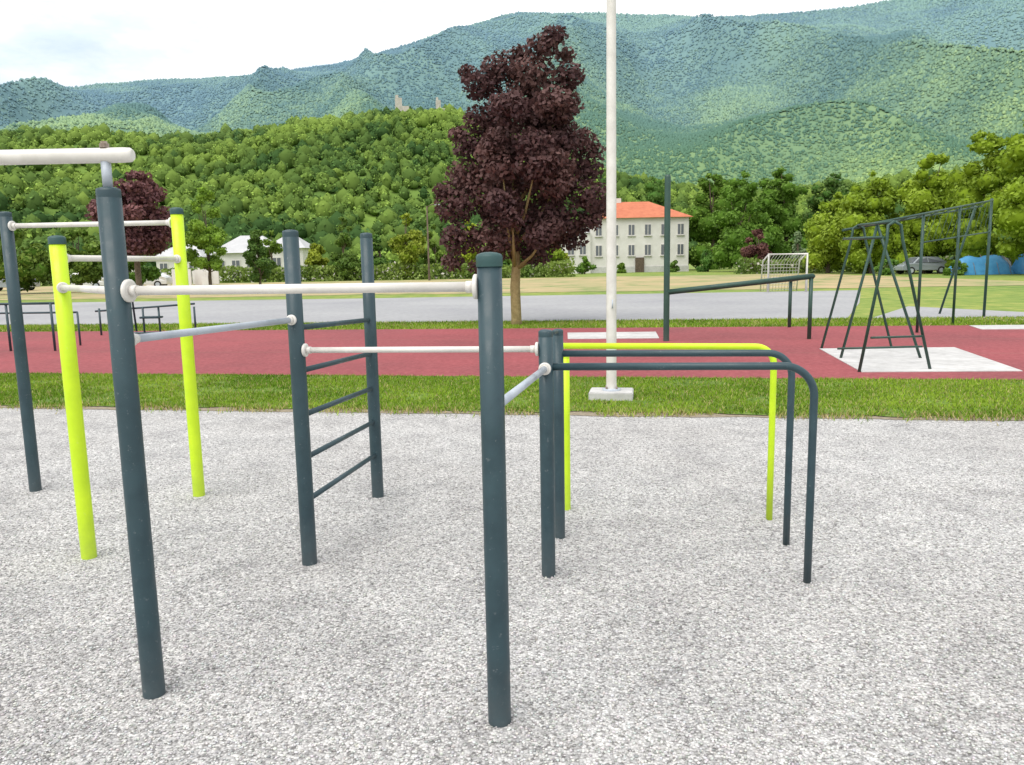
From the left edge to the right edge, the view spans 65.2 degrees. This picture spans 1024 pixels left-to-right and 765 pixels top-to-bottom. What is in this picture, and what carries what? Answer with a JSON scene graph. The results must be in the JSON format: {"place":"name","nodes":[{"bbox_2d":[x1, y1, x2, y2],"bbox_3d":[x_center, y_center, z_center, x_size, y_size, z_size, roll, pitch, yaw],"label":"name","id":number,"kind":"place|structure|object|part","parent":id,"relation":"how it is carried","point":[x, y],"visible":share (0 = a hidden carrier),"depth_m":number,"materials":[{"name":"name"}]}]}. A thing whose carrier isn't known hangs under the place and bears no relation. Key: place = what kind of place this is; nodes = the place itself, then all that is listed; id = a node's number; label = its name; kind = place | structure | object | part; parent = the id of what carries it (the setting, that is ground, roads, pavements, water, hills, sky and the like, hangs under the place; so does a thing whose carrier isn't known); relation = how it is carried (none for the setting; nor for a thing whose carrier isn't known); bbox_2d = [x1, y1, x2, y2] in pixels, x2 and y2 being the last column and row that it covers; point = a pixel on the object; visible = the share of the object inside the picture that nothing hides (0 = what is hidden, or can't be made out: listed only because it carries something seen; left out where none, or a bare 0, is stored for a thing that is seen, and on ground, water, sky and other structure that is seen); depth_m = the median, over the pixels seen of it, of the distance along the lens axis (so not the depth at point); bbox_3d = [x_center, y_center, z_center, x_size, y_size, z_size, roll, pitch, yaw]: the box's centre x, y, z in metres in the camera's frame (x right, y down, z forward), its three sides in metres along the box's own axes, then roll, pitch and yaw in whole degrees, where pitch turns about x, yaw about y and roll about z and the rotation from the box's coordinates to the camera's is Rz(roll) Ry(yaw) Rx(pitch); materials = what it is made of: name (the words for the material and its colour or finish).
{"place":"outdoors","nodes":[
{"label":"outdoors","id":0,"kind":"place"},
{"bbox_2d":[156,257,206,274],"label":"walls","id":1,"kind":"structure","parent":0,"point":[170,264],"depth_m":108.69,"materials":[{"name":"white paint"}]},
{"bbox_2d":[160,263,167,269],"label":"window glass","id":2,"kind":"object","parent":1,"relation":"in","point":[161,266],"visible":0.5,"depth_m":108.63,"materials":[{"name":"grey glass"}]},
{"bbox_2d":[157,244,211,256],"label":"roof","id":3,"kind":"structure","parent":1,"relation":"on","point":[169,252],"depth_m":109.51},
{"bbox_2d":[213,253,265,280],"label":"walls","id":4,"kind":"structure","parent":0,"point":[227,257],"depth_m":106.62,"materials":[{"name":"white paint"}]},
{"bbox_2d":[232,260,239,270],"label":"window glass","id":5,"kind":"object","parent":4,"relation":"in","point":[236,264],"visible":0.57,"depth_m":106.62,"materials":[{"name":"grey glass"}]},
{"bbox_2d":[211,236,267,253],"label":"roof","id":6,"kind":"structure","parent":4,"relation":"on","point":[239,244],"depth_m":107.80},
{"bbox_2d":[270,248,309,278],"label":"walls","id":7,"kind":"structure","parent":0,"point":[304,252],"depth_m":102.75,"materials":[{"name":"white paint"}]},
{"bbox_2d":[273,258,280,265],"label":"window glass","id":8,"kind":"object","parent":7,"relation":"in","point":[278,262],"visible":0.36,"depth_m":102.64,"materials":[{"name":"grey glass"}]},
{"bbox_2d":[266,238,309,247],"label":"roof","id":9,"kind":"structure","parent":7,"relation":"on","point":[303,243],"depth_m":103.62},
{"bbox_2d":[0,0,888,86],"label":"sky","id":10,"kind":"structure","parent":0,"point":[70,43],"materials":[{"name":"white"}]},
{"bbox_2d":[0,0,1023,269],"bbox_3d":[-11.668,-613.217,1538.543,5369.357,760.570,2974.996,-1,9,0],"label":"mountain terrain","id":11,"kind":"structure","parent":0,"point":[420,78],"depth_m":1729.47,"materials":[{"name":"green plant"}]},
{"bbox_2d":[395,95,408,110],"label":"castle ruin","id":12,"kind":"object","parent":11,"relation":"on","point":[398,104],"visible":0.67,"depth_m":608.00,"materials":[{"name":"stone"}]},
{"bbox_2d":[436,97,444,109],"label":"castle ruin","id":13,"kind":"object","parent":11,"relation":"on","point":[438,103],"visible":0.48,"depth_m":611.39,"materials":[{"name":"stone"}]},
{"bbox_2d":[0,325,1023,379],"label":"running track","id":14,"kind":"structure","parent":0,"point":[253,352],"depth_m":15.05,"materials":[{"name":"red rubber"}]},
{"bbox_2d":[0,302,81,350],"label":"fitness bars","id":15,"kind":"object","parent":14,"relation":"on","point":[6,312],"visible":0.75,"depth_m":16.58,"materials":[{"name":"metal"}]},
{"bbox_2d":[95,302,196,334],"bbox_3d":[-9.285,-1.759,20.237,2.708,1.125,0.449,-1,9,0],"label":"fitness bench","id":16,"kind":"object","parent":14,"relation":"on","point":[143,317],"visible":0.63,"depth_m":20.22,"materials":[{"name":"metal"}]},
{"bbox_2d":[663,174,670,340],"bbox_3d":[3.094,-2.455,15.971,0.120,3.300,0.120,-1,9,0],"label":"tall post","id":17,"kind":"object","parent":14,"relation":"on","point":[667,213],"visible":0.87,"depth_m":15.91,"materials":[{"name":"metal"}]},
{"bbox_2d":[787,282,791,326],"bbox_3d":[6.516,-1.835,18.754,0.080,1.120,0.079,-1,9,0],"label":"leg","id":18,"kind":"object","parent":14,"relation":"on","point":[789,304],"visible":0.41,"depth_m":18.73,"materials":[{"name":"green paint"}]},
{"bbox_2d":[807,278,812,338],"bbox_3d":[5.953,-1.483,15.974,0.080,1.270,0.079,-1,9,0],"label":"leg","id":19,"kind":"object","parent":14,"relation":"on","point":[810,301],"visible":0.88,"depth_m":15.95,"materials":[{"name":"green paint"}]},
{"bbox_2d":[668,273,813,294],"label":"beam","id":20,"kind":"structure","parent":19,"relation":"on","point":[740,284],"depth_m":15.93,"materials":[{"name":"metal"}]},
{"bbox_2d":[820,198,993,371],"bbox_3d":[8.420,-2.529,16.661,2.028,3.059,13.248,5,10,33],"label":"climbing frame","id":21,"kind":"object","parent":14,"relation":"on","point":[889,222],"visible":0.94,"depth_m":14.03,"materials":[{"name":"grey paint"}]},
{"bbox_2d":[0,263,1023,379],"bbox_3d":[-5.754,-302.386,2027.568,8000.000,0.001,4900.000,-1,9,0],"label":"ground","id":22,"kind":"structure","parent":0,"point":[1006,298],"depth_m":39.91,"materials":[{"name":"green plant"}]},
{"bbox_2d":[0,207,204,559],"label":"bar station","id":23,"kind":"object","parent":22,"relation":"on","point":[60,258],"visible":0.95,"depth_m":5.60,"materials":[{"name":"metal"}]},
{"bbox_2d":[260,230,282,281],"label":"hedgerow tree","id":24,"kind":"object","parent":22,"relation":"on","point":[275,246],"visible":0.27,"depth_m":90.36,"materials":[{"name":"green plant"}]},
{"bbox_2d":[304,243,329,275],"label":"hedgerow tree","id":25,"kind":"object","parent":22,"relation":"on","point":[315,253],"visible":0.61,"depth_m":90.94,"materials":[{"name":"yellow plant"}]},
{"bbox_2d":[328,216,361,280],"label":"hedgerow tree","id":26,"kind":"object","parent":22,"relation":"on","point":[343,259],"visible":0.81,"depth_m":88.29,"materials":[{"name":"green plant"}]},
{"bbox_2d":[358,234,395,277],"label":"hedgerow tree","id":27,"kind":"object","parent":22,"relation":"on","point":[379,258],"visible":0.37,"depth_m":92.28,"materials":[{"name":"green plant"}]},
{"bbox_2d":[387,212,425,278],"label":"hedgerow tree","id":28,"kind":"object","parent":22,"relation":"on","point":[405,250],"visible":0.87,"depth_m":87.86,"materials":[{"name":"green plant"}]},
{"bbox_2d":[0,290,859,324],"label":"asphalt court","id":29,"kind":"object","parent":22,"relation":"on","point":[738,305],"visible":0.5,"depth_m":29.47,"materials":[{"name":"grey asphalt"}]},
{"bbox_2d":[760,253,807,291],"bbox_3d":[13.200,-5.348,38.912,1.918,1.849,1.394,-1,9,0],"label":"football goal","id":30,"kind":"object","parent":29,"relation":"on","point":[768,271],"visible":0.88,"depth_m":39.06,"materials":[{"name":"white paint"}]},
{"bbox_2d":[420,224,451,273],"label":"hedgerow tree","id":31,"kind":"object","parent":22,"relation":"on","point":[438,252],"visible":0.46,"depth_m":90.37,"materials":[{"name":"green plant"}]},
{"bbox_2d":[454,220,476,277],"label":"hedgerow tree","id":32,"kind":"object","parent":22,"relation":"on","point":[469,257],"visible":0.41,"depth_m":93.10,"materials":[{"name":"green plant"}]},
{"bbox_2d":[40,255,954,285],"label":"hedge","id":33,"kind":"object","parent":22,"relation":"on","point":[539,269],"visible":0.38,"depth_m":87.39,"materials":[{"name":"green plant"}]},
{"bbox_2d":[0,103,1011,270],"bbox_3d":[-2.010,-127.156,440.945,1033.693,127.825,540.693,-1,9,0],"label":"forest","id":34,"kind":"object","parent":22,"relation":"on","point":[286,154],"depth_m":410.87,"materials":[{"name":"green plant"}]},
{"bbox_2d":[0,408,1023,764],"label":"gravel bed","id":35,"kind":"object","parent":22,"relation":"on","point":[234,430],"visible":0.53,"depth_m":4.13,"materials":[{"name":"grey gravel"}]},
{"bbox_2d":[0,141,550,727],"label":"pull up bar station","id":36,"kind":"object","parent":35,"relation":"on","point":[120,289],"visible":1,"depth_m":2.84,"materials":[{"name":"metal"}]},
{"bbox_2d":[282,230,538,565],"bbox_3d":[-0.794,0.071,4.614,0.976,1.921,1.951,-7,10,-35],"label":"climbing ladder","id":37,"kind":"object","parent":35,"relation":"on","point":[300,349],"visible":0.91,"depth_m":4.40,"materials":[{"name":"metal"}]},
{"bbox_2d":[0,405,1023,420],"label":"dirt edge","id":38,"kind":"object","parent":35,"relation":"on","point":[584,413],"visible":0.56,"depth_m":8.66,"materials":[{"name":"brown soil"}]},
{"bbox_2d":[538,329,817,583],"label":"parallel bars","id":39,"kind":"object","parent":35,"relation":"on","point":[554,418],"visible":0.94,"depth_m":4.50,"materials":[{"name":"metal"}]},
{"bbox_2d":[0,315,1023,331],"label":"grass verge","id":40,"kind":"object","parent":22,"relation":"on","point":[782,322],"depth_m":20.78,"materials":[{"name":"green plant"}]},
{"bbox_2d":[0,371,1023,416],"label":"grass strip","id":41,"kind":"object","parent":22,"relation":"on","point":[572,407],"depth_m":9.93,"materials":[{"name":"green plant"}]},
{"bbox_2d":[0,399,1023,425],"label":"grass tufts","id":42,"kind":"object","parent":41,"relation":"on","point":[628,413],"visible":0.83,"depth_m":8.66,"materials":[{"name":"green plant"}]},
{"bbox_2d":[589,0,633,400],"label":"flagpole","id":43,"kind":"object","parent":41,"relation":"on","point":[611,390],"visible":0.94,"depth_m":9.27,"materials":[{"name":"metal"}]},
{"bbox_2d":[432,24,605,324],"bbox_3d":[0.330,-5.215,20.769,4.058,7.667,3.612,6,11,40],"label":"purple maple tree","id":44,"kind":"object","parent":22,"relation":"on","point":[543,146],"visible":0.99,"depth_m":20.23,"materials":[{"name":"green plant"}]},
{"bbox_2d":[545,248,565,269],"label":"hedgerow tree","id":45,"kind":"object","parent":22,"relation":"on","point":[558,255],"visible":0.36,"depth_m":95.93,"materials":[{"name":"green plant"}]},
{"bbox_2d":[560,253,574,273],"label":"shrub","id":46,"kind":"object","parent":22,"relation":"on","point":[566,255],"visible":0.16,"depth_m":102.73,"materials":[{"name":"green plant"}]},
{"bbox_2d":[575,256,596,273],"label":"shrub","id":47,"kind":"object","parent":22,"relation":"on","point":[585,266],"visible":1,"depth_m":102.41,"materials":[{"name":"green plant"}]},
{"bbox_2d":[568,332,658,338],"bbox_3d":[2.206,-1.028,17.596,2.010,0.030,1.512,0,9,6],"label":"concrete pad","id":48,"kind":"object","parent":22,"relation":"on","point":[602,335],"visible":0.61,"depth_m":17.53,"materials":[{"name":"grey concrete"}]},
{"bbox_2d":[616,262,626,272],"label":"shrub","id":49,"kind":"object","parent":22,"relation":"on","point":[621,267],"visible":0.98,"depth_m":104.58,"materials":[{"name":"green plant"}]},
{"bbox_2d":[561,198,692,273],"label":"white villa","id":50,"kind":"object","parent":22,"relation":"on","point":[639,236],"visible":0.64,"depth_m":108.45,"materials":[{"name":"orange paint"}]},
{"bbox_2d":[568,247,573,254],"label":"window glass","id":51,"kind":"structure","parent":50,"relation":"in","point":[571,252],"depth_m":108.02,"materials":[{"name":"grey glass"}]},
{"bbox_2d":[580,245,585,253],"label":"window glass","id":52,"kind":"structure","parent":50,"relation":"in","point":[583,249],"depth_m":107.97,"materials":[{"name":"grey glass"}]},
{"bbox_2d":[596,246,601,255],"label":"window glass","id":53,"kind":"structure","parent":50,"relation":"in","point":[598,248],"depth_m":108.48,"materials":[{"name":"grey glass"}]},
{"bbox_2d":[596,225,601,235],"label":"window glass","id":54,"kind":"structure","parent":50,"relation":"in","point":[600,229],"depth_m":108.13,"materials":[{"name":"grey glass"}]},
{"bbox_2d":[628,244,634,255],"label":"window frame","id":55,"kind":"structure","parent":50,"relation":"in","point":[628,244],"depth_m":108.50,"materials":[{"name":"white paint"}]},
{"bbox_2d":[629,245,633,254],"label":"window glass","id":56,"kind":"structure","parent":50,"relation":"in","point":[629,245],"depth_m":108.48,"materials":[{"name":"grey glass"}]},
{"bbox_2d":[629,225,634,234],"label":"window glass","id":57,"kind":"structure","parent":50,"relation":"in","point":[633,226],"depth_m":108.07,"materials":[{"name":"grey glass"}]},
{"bbox_2d":[635,257,643,271],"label":"door","id":58,"kind":"structure","parent":50,"relation":"in","point":[639,261],"depth_m":108.63,"materials":[{"name":"brown wood"}]},
{"bbox_2d":[645,245,650,254],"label":"window glass","id":59,"kind":"structure","parent":50,"relation":"in","point":[647,247],"depth_m":108.48,"materials":[{"name":"grey glass"}]},
{"bbox_2d":[645,224,650,234],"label":"window glass","id":60,"kind":"structure","parent":50,"relation":"in","point":[647,227],"depth_m":108.07,"materials":[{"name":"grey glass"}]},
{"bbox_2d":[661,244,663,254],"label":"window glass","id":61,"kind":"structure","parent":50,"relation":"in","point":[662,246],"depth_m":108.47,"materials":[{"name":"grey glass"}]},
{"bbox_2d":[661,224,663,233],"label":"window glass","id":62,"kind":"structure","parent":50,"relation":"in","point":[662,225],"depth_m":108.07,"materials":[{"name":"grey glass"}]},
{"bbox_2d":[677,243,683,254],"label":"window frame","id":63,"kind":"structure","parent":50,"relation":"in","point":[677,243],"depth_m":108.50,"materials":[{"name":"white paint"}]},
{"bbox_2d":[677,244,683,253],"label":"window glass","id":64,"kind":"structure","parent":50,"relation":"in","point":[682,245],"depth_m":108.47,"materials":[{"name":"grey glass"}]},
{"bbox_2d":[678,224,683,233],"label":"window glass","id":65,"kind":"structure","parent":50,"relation":"in","point":[680,226],"depth_m":108.07,"materials":[{"name":"grey glass"}]},
{"bbox_2d":[644,177,691,261],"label":"broadleaf tree","id":66,"kind":"object","parent":22,"relation":"on","point":[654,189],"visible":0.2,"depth_m":123.23,"materials":[{"name":"green plant"}]},
{"bbox_2d":[670,260,679,271],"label":"shrub","id":67,"kind":"object","parent":22,"relation":"on","point":[674,267],"visible":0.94,"depth_m":104.73,"materials":[{"name":"green plant"}]},
{"bbox_2d":[696,249,719,271],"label":"shrub","id":68,"kind":"object","parent":22,"relation":"on","point":[706,260],"visible":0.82,"depth_m":102.35,"materials":[{"name":"green plant"}]},
{"bbox_2d":[684,173,739,269],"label":"broadleaf tree","id":69,"kind":"object","parent":22,"relation":"on","point":[703,230],"visible":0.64,"depth_m":122.54,"materials":[{"name":"green plant"}]},
{"bbox_2d":[710,170,783,268],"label":"broadleaf tree","id":70,"kind":"object","parent":22,"relation":"on","point":[727,252],"visible":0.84,"depth_m":96.80,"materials":[{"name":"green plant"}]},
{"bbox_2d":[740,229,771,266],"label":"purple shrub tree","id":71,"kind":"object","parent":22,"relation":"on","point":[761,250],"visible":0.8,"depth_m":86.37,"materials":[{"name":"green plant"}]},
{"bbox_2d":[748,166,809,270],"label":"broadleaf tree","id":72,"kind":"object","parent":22,"relation":"on","point":[781,190],"visible":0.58,"depth_m":99.48,"materials":[{"name":"green plant"}]},
{"bbox_2d":[782,231,806,272],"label":"silver shrub tree","id":73,"kind":"object","parent":22,"relation":"on","point":[797,247],"visible":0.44,"depth_m":84.74,"materials":[{"name":"green plant"}]},
{"bbox_2d":[799,172,850,232],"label":"broadleaf tree","id":74,"kind":"object","parent":22,"relation":"on","point":[834,184],"visible":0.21,"depth_m":101.25,"materials":[{"name":"green plant"}]},
{"bbox_2d":[802,191,848,272],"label":"linden tree","id":75,"kind":"object","parent":22,"relation":"on","point":[824,235],"visible":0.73,"depth_m":77.70,"materials":[{"name":"green plant"}]},
{"bbox_2d":[838,170,900,272],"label":"linden tree","id":76,"kind":"object","parent":22,"relation":"on","point":[869,204],"visible":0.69,"depth_m":73.25,"materials":[{"name":"green plant"}]},
{"bbox_2d":[874,258,898,274],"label":"shrub","id":77,"kind":"object","parent":22,"relation":"on","point":[886,270],"visible":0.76,"depth_m":67.12,"materials":[{"name":"green plant"}]},
{"bbox_2d":[892,257,946,273],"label":"parked car","id":78,"kind":"object","parent":22,"relation":"on","point":[930,265],"visible":0.84,"depth_m":68.59,"materials":[{"name":"silver metal"}]},
{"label":"side windows","id":79,"kind":"part","parent":78,"relation":"part of","materials":[{"name":"grey glass"}]},
{"bbox_2d":[819,347,1021,371],"bbox_3d":[6.369,-0.373,12.703,2.298,0.030,3.268,0,9,10],"label":"concrete pad","id":80,"kind":"object","parent":22,"relation":"on","point":[948,359],"visible":0.92,"depth_m":12.37,"materials":[{"name":"grey concrete"}]},
{"bbox_2d":[888,152,955,272],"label":"linden tree","id":81,"kind":"object","parent":22,"relation":"on","point":[915,196],"visible":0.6,"depth_m":70.92,"materials":[{"name":"green plant"}]},
{"bbox_2d":[942,260,968,275],"bbox_3d":[34.581,-8.911,62.389,1.789,1.458,1.221,3,9,24],"label":"shrub","id":82,"kind":"object","parent":22,"relation":"on","point":[963,266],"visible":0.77,"depth_m":62.19,"materials":[{"name":"green plant"}]},
{"bbox_2d":[924,130,1021,267],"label":"linden tree","id":83,"kind":"object","parent":22,"relation":"on","point":[970,184],"visible":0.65,"depth_m":65.28,"materials":[{"name":"green plant"}]},
{"bbox_2d":[949,254,1014,274],"bbox_3d":[36.994,-9.362,63.399,4.532,1.574,2.437,-1,9,0],"label":"tarpaulin covered stack","id":84,"kind":"object","parent":22,"relation":"on","point":[997,265],"visible":0.8,"depth_m":62.56,"materials":[{"name":"blue plastic"}]},
{"bbox_2d":[985,186,1005,196],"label":"linden tree","id":85,"kind":"object","parent":22,"relation":"on","point":[998,190],"visible":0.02,"depth_m":69.58,"materials":[{"name":"green plant"}]},
{"bbox_2d":[969,325,1023,329],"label":"concrete pad","id":86,"kind":"object","parent":22,"relation":"on","point":[986,327],"visible":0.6,"depth_m":17.78,"materials":[{"name":"grey concrete"}]},
{"bbox_2d":[978,120,1023,259],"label":"linden tree","id":87,"kind":"object","parent":22,"relation":"on","point":[1008,207],"visible":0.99,"depth_m":58.42,"materials":[{"name":"green plant"}]},
{"bbox_2d":[1001,255,1011,265],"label":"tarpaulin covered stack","id":88,"kind":"object","parent":22,"relation":"on","point":[1004,258],"visible":0.04,"depth_m":65.21,"materials":[{"name":"plastic"}]},
{"bbox_2d":[1011,254,1023,273],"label":"tarpaulin covered stack","id":89,"kind":"object","parent":22,"relation":"on","point":[1017,266],"visible":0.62,"depth_m":62.76,"materials":[{"name":"blue plastic"}]},
{"bbox_2d":[0,273,1023,299],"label":"dry field","id":90,"kind":"structure","parent":0,"point":[623,283],"depth_m":53.67,"materials":[{"name":"beige plant"}]},
{"bbox_2d":[0,279,39,290],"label":"parked car","id":91,"kind":"object","parent":90,"relation":"on","point":[2,285],"visible":0.23,"depth_m":69.74,"materials":[{"name":"silver metal"}]},
{"bbox_2d":[0,228,51,291],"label":"green tree","id":92,"kind":"object","parent":90,"relation":"on","point":[32,264],"visible":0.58,"depth_m":58.88,"materials":[{"name":"green plant"}]},
{"bbox_2d":[44,228,102,284],"bbox_3d":[-33.133,-9.306,61.260,4.234,5.008,4.212,-4,9,-16],"label":"green tree","id":93,"kind":"object","parent":90,"relation":"on","point":[88,272],"visible":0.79,"depth_m":60.57,"materials":[{"name":"green plant"}]},
{"bbox_2d":[70,273,103,285],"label":"parked car","id":94,"kind":"object","parent":90,"relation":"on","point":[100,283],"visible":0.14,"depth_m":70.63,"materials":[{"name":"white metal"}]},
{"bbox_2d":[84,169,172,285],"bbox_3d":[-25.584,-10.082,54.041,5.383,8.410,5.957,-1,9,0],"label":"purple plum tree","id":95,"kind":"object","parent":90,"relation":"on","point":[143,194],"visible":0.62,"depth_m":53.33,"materials":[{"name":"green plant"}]},
{"bbox_2d":[128,255,161,284],"bbox_3d":[-29.555,-9.404,62.658,3.635,4.646,2.770,-1,9,0],"label":"green tree","id":96,"kind":"object","parent":90,"relation":"on","point":[151,273],"visible":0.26,"depth_m":62.85,"materials":[{"name":"green plant"}]},
{"bbox_2d":[144,273,172,285],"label":"parked car","id":97,"kind":"object","parent":90,"relation":"on","point":[164,280],"visible":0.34,"depth_m":71.67,"materials":[{"name":"white metal"}]},
{"bbox_2d":[131,265,219,285],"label":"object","id":98,"kind":"object","parent":90,"relation":"on","point":[199,277],"visible":0.33,"depth_m":79.33,"materials":[{"name":"white"}]},
{"bbox_2d":[185,187,227,284],"bbox_3d":[-22.717,-10.525,59.033,3.426,7.682,3.487,-1,9,0],"label":"young linden tree","id":99,"kind":"object","parent":90,"relation":"on","point":[200,235],"visible":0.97,"depth_m":58.46,"materials":[{"name":"green plant"}]},
{"bbox_2d":[242,229,275,283],"bbox_3d":[-19.026,-9.215,60.257,2.147,4.584,2.913,-1,9,0],"label":"green tree","id":100,"kind":"object","parent":90,"relation":"on","point":[262,267],"visible":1,"depth_m":59.86,"materials":[{"name":"green plant"}]},
{"bbox_2d":[426,204,439,279],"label":"street lamp","id":101,"kind":"object","parent":90,"relation":"on","point":[428,241],"visible":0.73,"depth_m":80.71,"materials":[{"name":"grey metal"}]},
{"bbox_2d":[875,306,1023,319],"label":"asphalt path","id":102,"kind":"structure","parent":0,"point":[929,312],"depth_m":22.46,"materials":[{"name":"grey asphalt"}]}
]}

